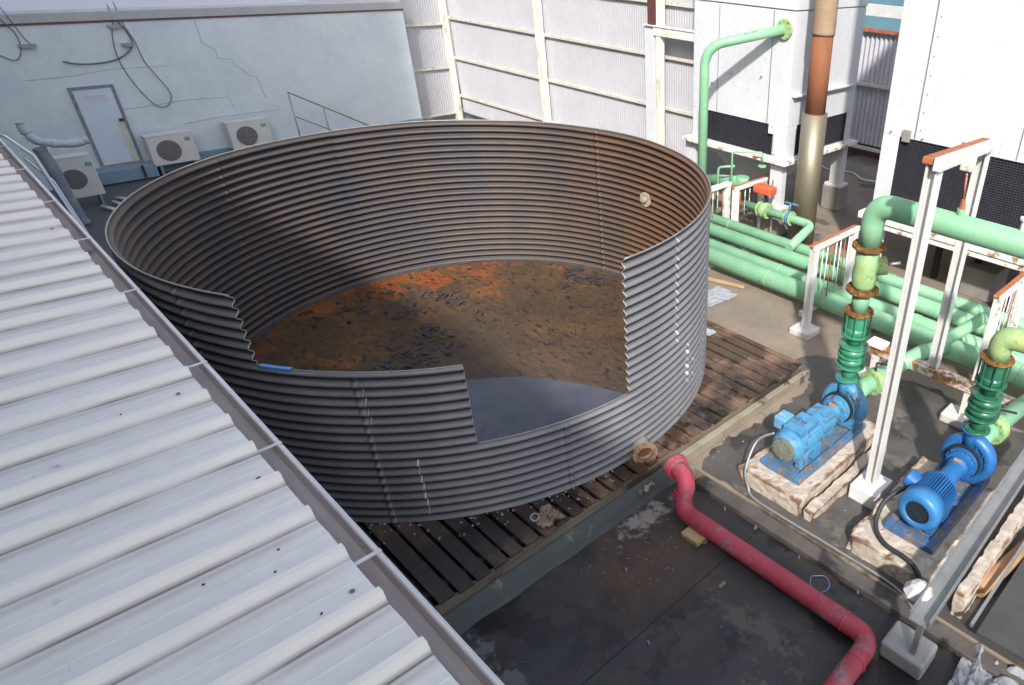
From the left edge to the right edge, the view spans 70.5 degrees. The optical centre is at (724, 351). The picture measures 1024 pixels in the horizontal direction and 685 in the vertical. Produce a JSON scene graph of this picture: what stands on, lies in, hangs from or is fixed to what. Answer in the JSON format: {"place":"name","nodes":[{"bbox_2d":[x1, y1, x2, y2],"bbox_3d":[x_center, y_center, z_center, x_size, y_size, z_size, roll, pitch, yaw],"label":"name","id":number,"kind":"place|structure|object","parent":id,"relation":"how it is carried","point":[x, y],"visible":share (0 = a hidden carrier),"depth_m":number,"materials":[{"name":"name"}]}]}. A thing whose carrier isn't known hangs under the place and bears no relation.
{"place":"outdoors","nodes":[
{"label":"outdoors","id":0,"kind":"place"},
{"bbox_2d":[50,12,1023,670],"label":"concrete slab","id":1,"kind":"structure","parent":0,"point":[760,314],"depth_m":14.16,"materials":[{"name":"grey concrete"}]},
{"bbox_2d":[13,120,90,225],"bbox_3d":[-14.780,-4.037,15.394,0.324,2.400,1.088,26,38,33],"label":"insulated duct","id":2,"kind":"object","parent":1,"relation":"on","point":[49,163],"visible":0.95,"depth_m":15.07,"materials":[{"name":"grey metal"}]},
{"bbox_2d":[52,151,105,204],"bbox_3d":[-15.788,-4.157,16.618,0.440,1.230,0.780,26,38,33],"label":"air conditioner","id":3,"kind":"object","parent":1,"relation":"on","point":[80,174],"visible":0.92,"depth_m":16.48,"materials":[{"name":"metal"}]},
{"bbox_2d":[100,204,114,210],"bbox_3d":[-15.050,-3.495,16.654,0.600,0.086,0.090,15,33,19],"label":"pipe offcut","id":4,"kind":"object","parent":1,"relation":"on","point":[107,207],"visible":0.66,"depth_m":16.64,"materials":[{"name":"white paint"}]},
{"bbox_2d":[115,196,126,199],"bbox_3d":[-15.135,-3.844,17.223,0.600,0.086,0.090,8,32,9],"label":"pipe offcut","id":5,"kind":"object","parent":1,"relation":"on","point":[119,198],"visible":0.38,"depth_m":17.21,"materials":[{"name":"white paint"}]},
{"bbox_2d":[140,129,200,175],"bbox_3d":[-15.471,-5.561,19.086,0.460,1.100,1.100,26,38,33],"label":"air conditioner","id":6,"kind":"object","parent":1,"relation":"on","point":[170,147],"visible":1,"depth_m":18.86,"materials":[{"name":"metal"}]},
{"bbox_2d":[0,0,422,190],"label":"white wall building","id":7,"kind":"structure","parent":1,"relation":"on","point":[212,64],"depth_m":18.98,"materials":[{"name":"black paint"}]},
{"bbox_2d":[17,44,36,47],"bbox_3d":[-16.858,-7.371,16.441,0.109,0.080,0.330,26,38,33],"label":"cable bracket","id":8,"kind":"object","parent":7,"relation":"attached to","point":[27,45],"visible":1,"depth_m":16.41,"materials":[{"name":"grey metal"}]},
{"bbox_2d":[0,18,21,60],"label":"hanging cable","id":9,"kind":"object","parent":8,"relation":"hanging from","point":[19,43],"visible":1,"depth_m":16.29,"materials":[{"name":"black rubber"}]},
{"bbox_2d":[0,7,30,43],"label":"hanging cable","id":10,"kind":"object","parent":8,"relation":"hanging from","point":[14,25],"visible":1,"depth_m":16.15,"materials":[{"name":"black rubber"}]},
{"bbox_2d":[67,84,144,167],"bbox_3d":[-16.394,-5.959,18.058,0.084,2.030,0.970,26,38,33],"label":"door","id":11,"kind":"structure","parent":7,"relation":"in","point":[99,109],"depth_m":18.03,"materials":[{"name":"white metal"}]},
{"bbox_2d":[107,24,120,28],"bbox_3d":[-15.670,-8.328,17.456,0.109,0.080,0.270,26,38,33],"label":"cable bracket","id":12,"kind":"object","parent":7,"relation":"attached to","point":[114,26],"visible":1,"depth_m":17.42,"materials":[{"name":"grey metal"}]},
{"bbox_2d":[63,20,132,64],"bbox_3d":[-16.019,-7.846,17.303,0.036,1.008,1.549,26,38,33],"label":"hanging cable","id":13,"kind":"object","parent":12,"relation":"hanging from","point":[128,51],"visible":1,"depth_m":17.57,"materials":[{"name":"black rubber"}]},
{"bbox_2d":[106,2,171,106],"bbox_3d":[-15.577,-7.799,18.036,0.129,2.602,0.859,26,38,33],"label":"hanging cable","id":14,"kind":"object","parent":12,"relation":"hanging from","point":[141,56],"visible":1,"depth_m":17.96,"materials":[{"name":"black rubber"}]},
{"bbox_2d":[120,43,133,46],"bbox_3d":[-15.600,-8.002,17.773,0.109,0.080,0.260,26,38,33],"label":"cable bracket","id":15,"kind":"object","parent":7,"relation":"attached to","point":[127,44],"visible":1,"depth_m":17.73,"materials":[{"name":"grey metal"}]},
{"bbox_2d":[221,116,272,149],"bbox_3d":[-14.189,-6.364,20.337,0.460,1.080,1.100,26,38,33],"label":"air conditioner","id":16,"kind":"object","parent":7,"relation":"attached to","point":[245,132],"visible":0.98,"depth_m":20.08,"materials":[{"name":"metal"}]},
{"bbox_2d":[0,138,504,684],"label":"metal roofed building","id":17,"kind":"structure","parent":1,"relation":"on","point":[172,512],"depth_m":3.76,"materials":[{"name":"grey metal"}]},
{"bbox_2d":[0,134,88,233],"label":"ladder handrail","id":18,"kind":"object","parent":17,"relation":"attached to","point":[60,194],"visible":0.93,"depth_m":9.05,"materials":[{"name":"silver metal"}]},
{"bbox_2d":[287,92,367,135],"bbox_3d":[-11.987,-7.055,20.937,0.044,2.018,2.223,26,38,33],"label":"stair railing","id":19,"kind":"object","parent":1,"relation":"on","point":[328,128],"visible":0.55,"depth_m":20.41,"materials":[{"name":"grey metal"}]},
{"bbox_2d":[399,0,455,117],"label":"cladding fence","id":20,"kind":"object","parent":1,"relation":"on","point":[423,23],"visible":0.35,"depth_m":24.41,"materials":[{"name":"beige metal"}]},
{"bbox_2d":[437,0,707,155],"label":"cladding fence","id":21,"kind":"object","parent":1,"relation":"on","point":[577,62],"visible":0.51,"depth_m":21.09,"materials":[{"name":"beige metal"}]},
{"bbox_2d":[642,0,693,145],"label":"rusted frame","id":22,"kind":"object","parent":1,"relation":"on","point":[656,32],"visible":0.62,"depth_m":18.14,"materials":[{"name":"white metal"}]},
{"bbox_2d":[369,351,1017,543],"bbox_3d":[0.905,2.148,8.391,7.905,0.305,8.245,26,38,33],"label":"grit","id":23,"kind":"object","parent":1,"relation":"on","point":[514,510],"visible":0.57,"depth_m":8.14,"materials":[{"name":"grey gravel"}]},
{"bbox_2d":[711,181,731,218],"bbox_3d":[-0.244,-3.314,16.333,0.150,1.335,1.020,26,38,33],"label":"pipe support frame","id":24,"kind":"object","parent":1,"relation":"on","point":[725,187],"visible":0.44,"depth_m":16.34,"materials":[{"name":"white paint"}]},
{"bbox_2d":[708,286,737,306],"bbox_3d":[-0.229,-1.125,13.976,0.639,0.022,0.922,26,38,33],"label":"plastic sheet","id":25,"kind":"object","parent":1,"relation":"on","point":[717,294],"visible":0.72,"depth_m":14.02,"materials":[{"name":"white plastic"}]},
{"bbox_2d":[708,277,744,288],"bbox_3d":[-0.021,-1.466,14.510,0.950,0.050,0.080,15,33,20],"label":"timber batten","id":26,"kind":"object","parent":1,"relation":"on","point":[726,282],"visible":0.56,"depth_m":14.46,"materials":[{"name":"beige wood"}]},
{"bbox_2d":[707,150,776,232],"bbox_3d":[0.263,-4.029,16.854,2.237,2.060,0.690,26,38,33],"label":"small pipework","id":27,"kind":"object","parent":1,"relation":"on","point":[717,178],"visible":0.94,"depth_m":16.71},
{"bbox_2d":[731,176,767,228],"bbox_3d":[0.581,-3.473,16.640,0.150,1.355,1.220,26,38,33],"label":"pipe support frame","id":28,"kind":"object","parent":1,"relation":"on","point":[736,196],"visible":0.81,"depth_m":16.25,"materials":[{"name":"white paint"}]},
{"bbox_2d":[710,212,1023,328],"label":"header pipe","id":29,"kind":"object","parent":28,"relation":"on","point":[936,295],"visible":0.49,"depth_m":14.48,"materials":[{"name":"green metal"}]},
{"bbox_2d":[738,403,875,516],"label":"pump plinth","id":30,"kind":"structure","parent":1,"relation":"on","point":[786,494],"depth_m":9.06,"materials":[{"name":"beige concrete"}]},
{"bbox_2d":[760,373,867,485],"bbox_3d":[1.314,0.954,9.381,0.749,0.892,1.742,26,38,33],"label":"water pump","id":31,"kind":"object","parent":30,"relation":"on","point":[811,441],"visible":0.97,"depth_m":9.20,"materials":[{"name":"blue paint"}]},
{"bbox_2d":[855,343,951,396],"bbox_3d":[2.904,0.172,10.903,0.416,0.760,2.955,29,40,36],"label":"suction pipe","id":32,"kind":"object","parent":31,"relation":"attached to","point":[871,381],"visible":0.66,"depth_m":10.27,"materials":[{"name":"green metal"}]},
{"bbox_2d":[907,312,987,369],"bbox_3d":[3.639,-0.168,11.282,1.616,0.786,0.200,-11,34,-22],"label":"branch pipe","id":33,"kind":"object","parent":32,"relation":"attached to","point":[967,327],"visible":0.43,"depth_m":11.27,"materials":[{"name":"green metal"}]},
{"bbox_2d":[836,195,1023,383],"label":"discharge pipe","id":34,"kind":"object","parent":31,"relation":"on","point":[869,246],"visible":1,"depth_m":8.33,"materials":[{"name":"green metal"}]},
{"bbox_2d":[960,153,977,199],"bbox_3d":[2.635,-1.903,7.462,0.130,0.501,0.120,26,38,33],"label":"instrument box","id":35,"kind":"object","parent":34,"relation":"on","point":[968,164],"visible":1,"depth_m":7.34,"materials":[{"name":"beige metal"}]},
{"bbox_2d":[798,306,817,316],"bbox_3d":[2.206,-1.134,14.118,0.100,0.100,2.200,26,38,33],"label":"pipe sleeper","id":36,"kind":"object","parent":1,"relation":"on","point":[800,313],"visible":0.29,"depth_m":13.42,"materials":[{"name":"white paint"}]},
{"bbox_2d":[709,246,1023,388],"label":"header pipe","id":37,"kind":"object","parent":36,"relation":"on","point":[963,353],"visible":0.52,"depth_m":13.01,"materials":[{"name":"green metal"}]},
{"bbox_2d":[985,394,1023,444],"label":"suction pipe","id":38,"kind":"object","parent":37,"relation":"attached to","point":[1011,414],"visible":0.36,"depth_m":9.31,"materials":[{"name":"green metal"}]},
{"bbox_2d":[790,0,838,245],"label":"exhaust stack","id":39,"kind":"object","parent":1,"relation":"on","point":[811,143],"visible":0.85,"depth_m":14.96,"materials":[{"name":"metal"}]},
{"bbox_2d":[789,225,859,339],"bbox_3d":[1.932,-1.326,12.795,0.420,1.775,1.635,26,38,33],"label":"pipe support frame","id":40,"kind":"object","parent":1,"relation":"on","point":[805,328],"visible":0.91,"depth_m":12.62,"materials":[{"name":"white paint"}]},
{"bbox_2d":[709,238,1023,364],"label":"header pipe","id":41,"kind":"object","parent":40,"relation":"attached to","point":[931,324],"visible":0.22,"depth_m":13.61,"materials":[{"name":"green metal"}]},
{"bbox_2d":[803,445,886,521],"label":"pump plinth","id":42,"kind":"structure","parent":1,"relation":"on","point":[827,498],"depth_m":9.00,"materials":[{"name":"beige concrete"}]},
{"bbox_2d":[822,165,875,181],"bbox_3d":[4.263,-5.545,21.597,3.447,0.070,0.494,27,39,34],"label":"hose","id":43,"kind":"object","parent":1,"relation":"on","point":[853,173],"visible":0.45,"depth_m":21.64,"materials":[{"name":"white paint"}]},
{"bbox_2d":[695,475,1023,684],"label":"kerb","id":44,"kind":"structure","parent":1,"relation":"on","point":[952,641],"depth_m":8.00,"materials":[{"name":"concrete"}]},
{"bbox_2d":[701,355,1023,668],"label":"damp stain","id":45,"kind":"object","parent":1,"relation":"on","point":[919,429],"visible":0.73,"depth_m":9.85,"materials":[{"name":"concrete"}]},
{"bbox_2d":[849,3,902,153],"bbox_3d":[5.749,-7.968,20.652,13.500,5.300,0.354,26,38,33],"label":"cladding fence","id":46,"kind":"object","parent":1,"relation":"on","point":[875,70],"visible":0.14,"depth_m":21.36,"materials":[{"name":"metal"}]},
{"bbox_2d":[846,456,994,584],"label":"pump plinth","id":47,"kind":"structure","parent":1,"relation":"on","point":[864,543],"depth_m":8.11,"materials":[{"name":"beige concrete"}]},
{"bbox_2d":[884,420,996,554],"bbox_3d":[2.757,1.567,8.453,0.770,0.892,1.742,26,38,33],"label":"water pump","id":48,"kind":"object","parent":47,"relation":"on","point":[936,503],"visible":0.97,"depth_m":8.24,"materials":[{"name":"blue paint"}]},
{"bbox_2d":[873,485,922,579],"bbox_3d":[2.029,2.150,7.892,0.481,0.573,1.256,2,31,-1],"label":"electric conduit","id":49,"kind":"object","parent":48,"relation":"attached to","point":[883,542],"visible":0.84,"depth_m":8.07,"materials":[{"name":"black rubber"}]},
{"bbox_2d":[964,327,1023,436],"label":"discharge pipe","id":50,"kind":"object","parent":48,"relation":"on","point":[985,400],"visible":1,"depth_m":8.11,"materials":[{"name":"green metal"}]},
{"bbox_2d":[848,137,998,509],"bbox_3d":[2.675,-0.480,8.782,0.435,4.544,2.797,21,36,28],"label":"portal frame","id":51,"kind":"object","parent":1,"relation":"on","point":[870,486],"visible":0.97,"depth_m":8.30,"materials":[{"name":"white paint"}]},
{"bbox_2d":[857,336,1016,430],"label":"rusted low beam","id":52,"kind":"structure","parent":1,"relation":"on","point":[952,414],"depth_m":10.53,"materials":[{"name":"white metal"}]},
{"bbox_2d":[958,258,1009,302],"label":"equipment block","id":53,"kind":"structure","parent":1,"relation":"on","point":[984,281],"depth_m":14.26,"materials":[{"name":"grey concrete"}]},
{"bbox_2d":[950,495,1023,618],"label":"pump plinth","id":54,"kind":"structure","parent":1,"relation":"on","point":[994,552],"depth_m":7.80,"materials":[{"name":"beige concrete"}]},
{"bbox_2d":[972,271,1023,380],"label":"pipe support frame","id":55,"kind":"object","parent":1,"relation":"on","point":[1008,290],"visible":0.64,"depth_m":10.87,"materials":[{"name":"white paint"}]},
{"bbox_2d":[709,222,1006,336],"bbox_3d":[2.845,-1.322,13.685,17.500,0.334,0.334,26,38,33],"label":"header pipe","id":56,"kind":"object","parent":55,"relation":"attached to","point":[923,305],"visible":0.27,"depth_m":14.29,"materials":[{"name":"green metal"}]},
{"bbox_2d":[743,182,813,250],"bbox_3d":[1.362,-3.187,15.701,0.996,0.898,2.484,-11,34,-21],"label":"control valve","id":57,"kind":"object","parent":56,"relation":"attached to","point":[764,209],"visible":1,"depth_m":15.83,"materials":[{"name":"green paint"}]},
{"bbox_2d":[976,559,1023,661],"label":"dark panel","id":58,"kind":"object","parent":1,"relation":"on","point":[1001,626],"visible":1,"depth_m":7.25,"materials":[{"name":"grey metal"}]},
{"bbox_2d":[970,541,1023,626],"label":"panel rail","id":59,"kind":"object","parent":58,"relation":"on","point":[992,592],"visible":1,"depth_m":7.50,"materials":[{"name":"grey metal"}]},
{"bbox_2d":[976,539,1023,596],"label":"tan pipe","id":60,"kind":"object","parent":1,"relation":"on","point":[991,579],"visible":0.71,"depth_m":7.86,"materials":[{"name":"brown paint"}]},
{"bbox_2d":[460,483,960,684],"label":"wet floor","id":61,"kind":"structure","parent":0,"point":[534,634],"depth_m":7.46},
{"bbox_2d":[355,320,810,635],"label":"timber deck","id":62,"kind":"structure","parent":61,"relation":"on","point":[486,566],"depth_m":8.26,"materials":[{"name":"brown wood"}]},
{"bbox_2d":[105,120,711,522],"bbox_3d":[-3.954,-1.122,10.406,7.819,2.976,7.584,26,38,33],"label":"corrugated tank","id":63,"kind":"object","parent":62,"relation":"on","point":[226,261],"visible":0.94,"depth_m":11.15,"materials":[{"name":"grey metal"}]},
{"bbox_2d":[264,264,604,370],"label":"sludge scraps","id":64,"kind":"object","parent":63,"relation":"on","point":[418,358],"visible":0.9,"depth_m":11.79,"materials":[{"name":"brown soil"}]},
{"bbox_2d":[377,269,620,416],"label":"rust flakes","id":65,"kind":"object","parent":63,"relation":"on","point":[541,343],"visible":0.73,"depth_m":11.70,"materials":[{"name":"brown metal"}]},
{"bbox_2d":[466,377,682,441],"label":"shallow water","id":66,"kind":"structure","parent":63,"relation":"in","point":[528,403],"depth_m":10.05,"materials":[{"name":"grey liquid"}]},
{"bbox_2d":[529,504,565,528],"bbox_3d":[-2.120,1.962,8.091,0.315,0.087,0.330,26,38,33],"label":"rubble scrap","id":67,"kind":"object","parent":62,"relation":"on","point":[549,515],"visible":0.95,"depth_m":8.11,"materials":[{"name":"beige stone"}]},
{"bbox_2d":[530,513,539,522],"bbox_3d":[-2.237,1.965,8.011,0.108,0.084,0.118,-7,33,-16],"label":"ring fitting","id":68,"kind":"object","parent":67,"relation":"on","point":[532,515],"visible":1,"depth_m":8.00,"materials":[{"name":"grey metal"}]},
{"bbox_2d":[638,477,654,494],"bbox_3d":[-1.109,1.752,9.027,0.285,0.098,0.297,26,38,33],"label":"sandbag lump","id":69,"kind":"object","parent":62,"relation":"on","point":[646,488],"visible":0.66,"depth_m":8.98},
{"bbox_2d":[706,328,715,335],"bbox_3d":[-0.320,-0.355,12.125,0.288,0.026,0.234,26,38,33],"label":"paper scrap","id":70,"kind":"object","parent":62,"relation":"on","point":[710,332],"visible":0.53,"depth_m":12.11,"materials":[{"name":"paper"}]},
{"bbox_2d":[508,507,861,681],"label":"litter","id":71,"kind":"object","parent":61,"relation":"on","point":[722,584],"visible":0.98,"depth_m":8.06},
{"bbox_2d":[681,526,705,546],"bbox_3d":[-0.384,2.305,8.498,0.280,0.070,0.200,26,38,33],"label":"timber block","id":72,"kind":"object","parent":61,"relation":"on","point":[692,536],"depth_m":8.44,"materials":[{"name":"beige wood"}]},
{"bbox_2d":[581,528,915,684],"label":"membrane seam","id":73,"kind":"object","parent":61,"relation":"on","point":[677,601],"visible":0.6,"depth_m":7.37,"materials":[{"name":"black rubber"}]},
{"bbox_2d":[664,454,875,684],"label":"red pipe","id":74,"kind":"object","parent":61,"relation":"on","point":[851,666],"visible":1,"depth_m":7.76,"materials":[{"name":"metal"}]},
{"bbox_2d":[809,575,829,592],"bbox_3d":[1.109,2.723,7.963,0.239,0.022,0.257,-1,31,-6],"label":"plastic strap","id":75,"kind":"object","parent":61,"relation":"on","point":[823,576],"visible":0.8,"depth_m":8.00,"materials":[{"name":"plastic"}]},
{"bbox_2d":[744,432,912,608],"bbox_3d":[1.230,2.080,8.147,0.471,0.921,2.902,-19,38,-32],"label":"electric conduit","id":76,"kind":"object","parent":61,"relation":"on","point":[815,536],"visible":0.91,"depth_m":8.49,"materials":[{"name":"grey metal"}]},
{"bbox_2d":[879,620,937,679],"bbox_3d":[1.926,3.139,7.157,0.480,0.220,0.380,26,38,33],"label":"pale footing","id":77,"kind":"object","parent":61,"relation":"on","point":[896,644],"visible":0.95,"depth_m":7.06,"materials":[{"name":"grey concrete"}]},
{"bbox_2d":[903,449,1023,655],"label":"cable tray","id":78,"kind":"object","parent":77,"relation":"on","point":[927,600],"visible":1,"depth_m":7.29,"materials":[{"name":"grey metal"}]},
{"bbox_2d":[947,643,1023,684],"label":"plastic sheet","id":79,"kind":"object","parent":61,"relation":"on","point":[967,672],"visible":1,"depth_m":6.97,"materials":[{"name":"white plastic"}]},
{"bbox_2d":[682,0,868,235],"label":"cooling tower","id":80,"kind":"structure","parent":0,"point":[757,95],"depth_m":16.15,"materials":[{"name":"grey metal"}]},
{"bbox_2d":[698,19,792,174],"bbox_3d":[0.385,-5.208,15.785,1.985,4.590,0.312,2,31,-2],"label":"riser pipe","id":81,"kind":"object","parent":80,"relation":"attached to","point":[782,29],"visible":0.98,"depth_m":14.85,"materials":[{"name":"green metal"}]},
{"bbox_2d":[848,142,880,158],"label":"parapet wall","id":82,"kind":"structure","parent":0,"point":[864,152],"depth_m":23.74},
{"bbox_2d":[864,0,903,30],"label":"distant building","id":83,"kind":"structure","parent":0,"point":[884,23],"depth_m":26.11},
{"bbox_2d":[858,0,1023,318],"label":"cooling tower","id":84,"kind":"structure","parent":0,"point":[958,75],"depth_m":12.48,"materials":[{"name":"grey metal"}]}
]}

